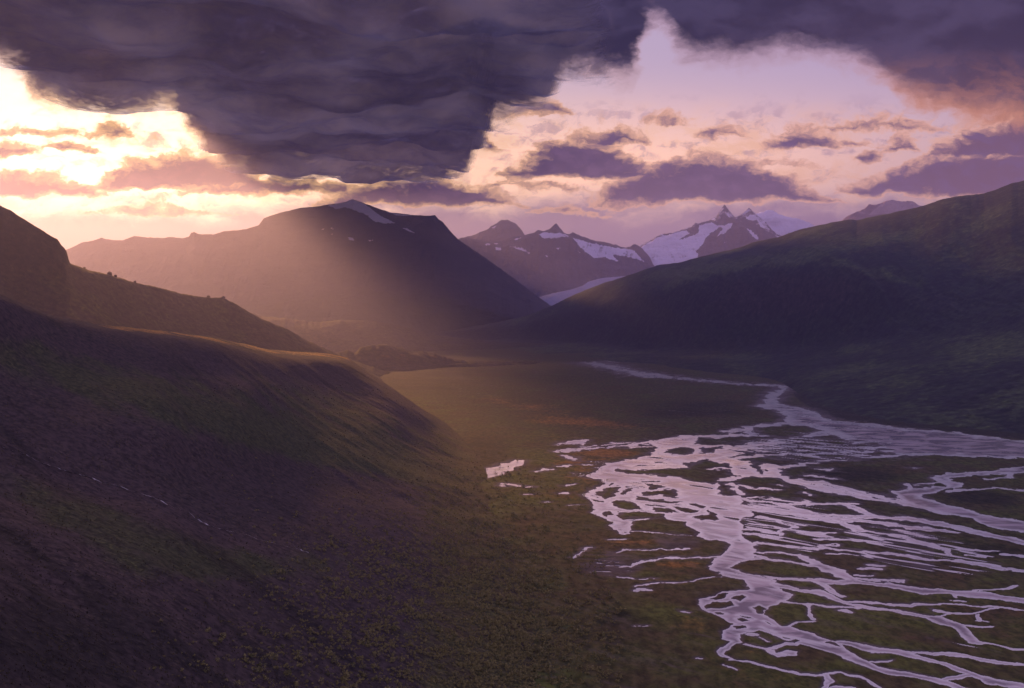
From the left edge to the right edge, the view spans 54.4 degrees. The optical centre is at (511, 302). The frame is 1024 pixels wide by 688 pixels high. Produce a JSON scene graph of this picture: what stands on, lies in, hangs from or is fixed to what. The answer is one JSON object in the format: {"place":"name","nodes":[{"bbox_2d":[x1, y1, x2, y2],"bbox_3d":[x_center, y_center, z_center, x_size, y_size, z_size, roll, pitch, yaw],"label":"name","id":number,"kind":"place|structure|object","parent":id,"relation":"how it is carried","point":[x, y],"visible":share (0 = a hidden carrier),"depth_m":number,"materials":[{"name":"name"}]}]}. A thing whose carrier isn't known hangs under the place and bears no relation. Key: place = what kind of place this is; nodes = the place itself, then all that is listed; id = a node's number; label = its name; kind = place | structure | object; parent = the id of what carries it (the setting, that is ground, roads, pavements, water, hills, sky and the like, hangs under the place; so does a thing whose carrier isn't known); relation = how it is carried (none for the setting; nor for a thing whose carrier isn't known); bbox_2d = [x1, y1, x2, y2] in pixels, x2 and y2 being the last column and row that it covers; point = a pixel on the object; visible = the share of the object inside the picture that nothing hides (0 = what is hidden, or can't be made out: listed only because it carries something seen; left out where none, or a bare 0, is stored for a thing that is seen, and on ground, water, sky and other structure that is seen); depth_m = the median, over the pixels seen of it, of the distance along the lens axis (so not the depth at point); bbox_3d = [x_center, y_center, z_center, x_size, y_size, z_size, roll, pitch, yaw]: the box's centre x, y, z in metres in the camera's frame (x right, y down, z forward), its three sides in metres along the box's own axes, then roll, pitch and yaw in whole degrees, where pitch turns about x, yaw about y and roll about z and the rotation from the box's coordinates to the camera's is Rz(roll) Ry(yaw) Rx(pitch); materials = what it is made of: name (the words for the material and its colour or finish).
{"place":"outdoors","nodes":[
{"label":"outdoors","id":0,"kind":"place"},
{"bbox_2d":[0,206,389,380],"bbox_3d":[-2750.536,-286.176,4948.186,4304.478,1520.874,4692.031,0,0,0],"label":"hill","id":1,"kind":"structure","parent":0,"point":[39,271],"depth_m":4259.21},
{"bbox_2d":[0,294,533,687],"bbox_3d":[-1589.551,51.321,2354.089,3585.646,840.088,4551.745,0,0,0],"label":"hillside","id":2,"kind":"structure","parent":0,"point":[42,354],"depth_m":1184.06,"materials":[{"name":"green plant"}]},
{"bbox_2d":[31,457,306,551],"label":"creek","id":3,"kind":"structure","parent":2,"relation":"on","point":[162,501],"depth_m":1093.37,"materials":[{"name":"white liquid"}]},
{"bbox_2d":[134,445,625,687],"bbox_3d":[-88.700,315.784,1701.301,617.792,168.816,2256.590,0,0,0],"label":"shrubbery","id":4,"kind":"object","parent":2,"relation":"on","point":[501,654],"visible":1,"depth_m":1194.99,"materials":[{"name":"green plant"}]},
{"bbox_2d":[0,0,605,183],"bbox_3d":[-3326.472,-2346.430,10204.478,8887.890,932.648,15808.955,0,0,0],"label":"cloud","id":5,"kind":"structure","parent":0,"point":[361,91],"depth_m":8631.83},
{"bbox_2d":[66,199,550,332],"bbox_3d":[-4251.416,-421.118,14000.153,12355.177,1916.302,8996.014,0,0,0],"label":"mountain","id":6,"kind":"structure","parent":0,"point":[352,259],"depth_m":12385.96,"materials":[{"name":"brown stone"}]},
{"bbox_2d":[252,313,551,353],"bbox_3d":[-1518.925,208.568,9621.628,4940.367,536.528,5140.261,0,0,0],"label":"hill","id":7,"kind":"structure","parent":0,"point":[338,336],"depth_m":8434.97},
{"bbox_2d":[337,344,539,370],"bbox_3d":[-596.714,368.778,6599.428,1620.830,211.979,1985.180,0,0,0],"label":"hill","id":8,"kind":"structure","parent":0,"point":[385,357],"depth_m":6174.79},
{"bbox_2d":[464,220,523,241],"bbox_3d":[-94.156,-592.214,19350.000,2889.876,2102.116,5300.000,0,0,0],"label":"mountain","id":9,"kind":"structure","parent":0,"point":[501,230],"depth_m":19133.25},
{"bbox_2d":[486,460,532,494],"bbox_3d":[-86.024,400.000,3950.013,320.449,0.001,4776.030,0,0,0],"label":"pond","id":10,"kind":"structure","parent":0,"point":[498,471],"depth_m":2391.76,"materials":[{"name":"liquid"}]},
{"bbox_2d":[0,0,1023,249],"label":"sky","id":11,"kind":"structure","parent":0,"point":[816,112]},
{"bbox_2d":[458,224,653,296],"bbox_3d":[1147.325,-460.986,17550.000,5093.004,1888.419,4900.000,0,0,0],"label":"mountain","id":12,"kind":"structure","parent":0,"point":[554,258],"depth_m":16955.65,"materials":[{"name":"stone"}]},
{"bbox_2d":[539,276,624,305],"bbox_3d":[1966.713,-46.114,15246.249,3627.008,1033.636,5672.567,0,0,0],"label":"glacier","id":13,"kind":"object","parent":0,"point":[553,298],"visible":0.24,"depth_m":13528.00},
{"bbox_2d":[381,349,1023,687],"bbox_3d":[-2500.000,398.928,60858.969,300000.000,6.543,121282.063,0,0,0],"label":"ground","id":14,"kind":"structure","parent":0,"point":[544,406],"depth_m":1748.68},
{"bbox_2d":[639,204,780,265],"bbox_3d":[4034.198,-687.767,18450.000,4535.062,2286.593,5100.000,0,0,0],"label":"mountain","id":15,"kind":"structure","parent":0,"point":[724,229],"depth_m":17892.70,"materials":[{"name":"white snow"}]},
{"bbox_2d":[426,181,1023,433],"bbox_3d":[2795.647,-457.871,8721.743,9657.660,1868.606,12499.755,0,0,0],"label":"hillside","id":16,"kind":"structure","parent":0,"point":[914,315],"depth_m":6176.43,"materials":[{"name":"plant"}]},
{"bbox_2d":[535,361,1023,687],"bbox_3d":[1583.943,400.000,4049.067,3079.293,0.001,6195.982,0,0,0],"label":"river","id":17,"kind":"structure","parent":0,"point":[764,592],"depth_m":1873.92,"materials":[{"name":"liquid"}]},
{"bbox_2d":[756,210,813,235],"bbox_3d":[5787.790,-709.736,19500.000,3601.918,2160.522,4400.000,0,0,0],"label":"mountain","id":18,"kind":"structure","parent":0,"point":[779,224],"depth_m":18941.12,"materials":[{"name":"white snow"}]},
{"bbox_2d":[842,200,919,220],"bbox_3d":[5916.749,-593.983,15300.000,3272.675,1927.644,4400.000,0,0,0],"label":"mountain","id":19,"kind":"structure","parent":0,"point":[885,207],"depth_m":14717.18,"materials":[{"name":"stone"}]}
]}

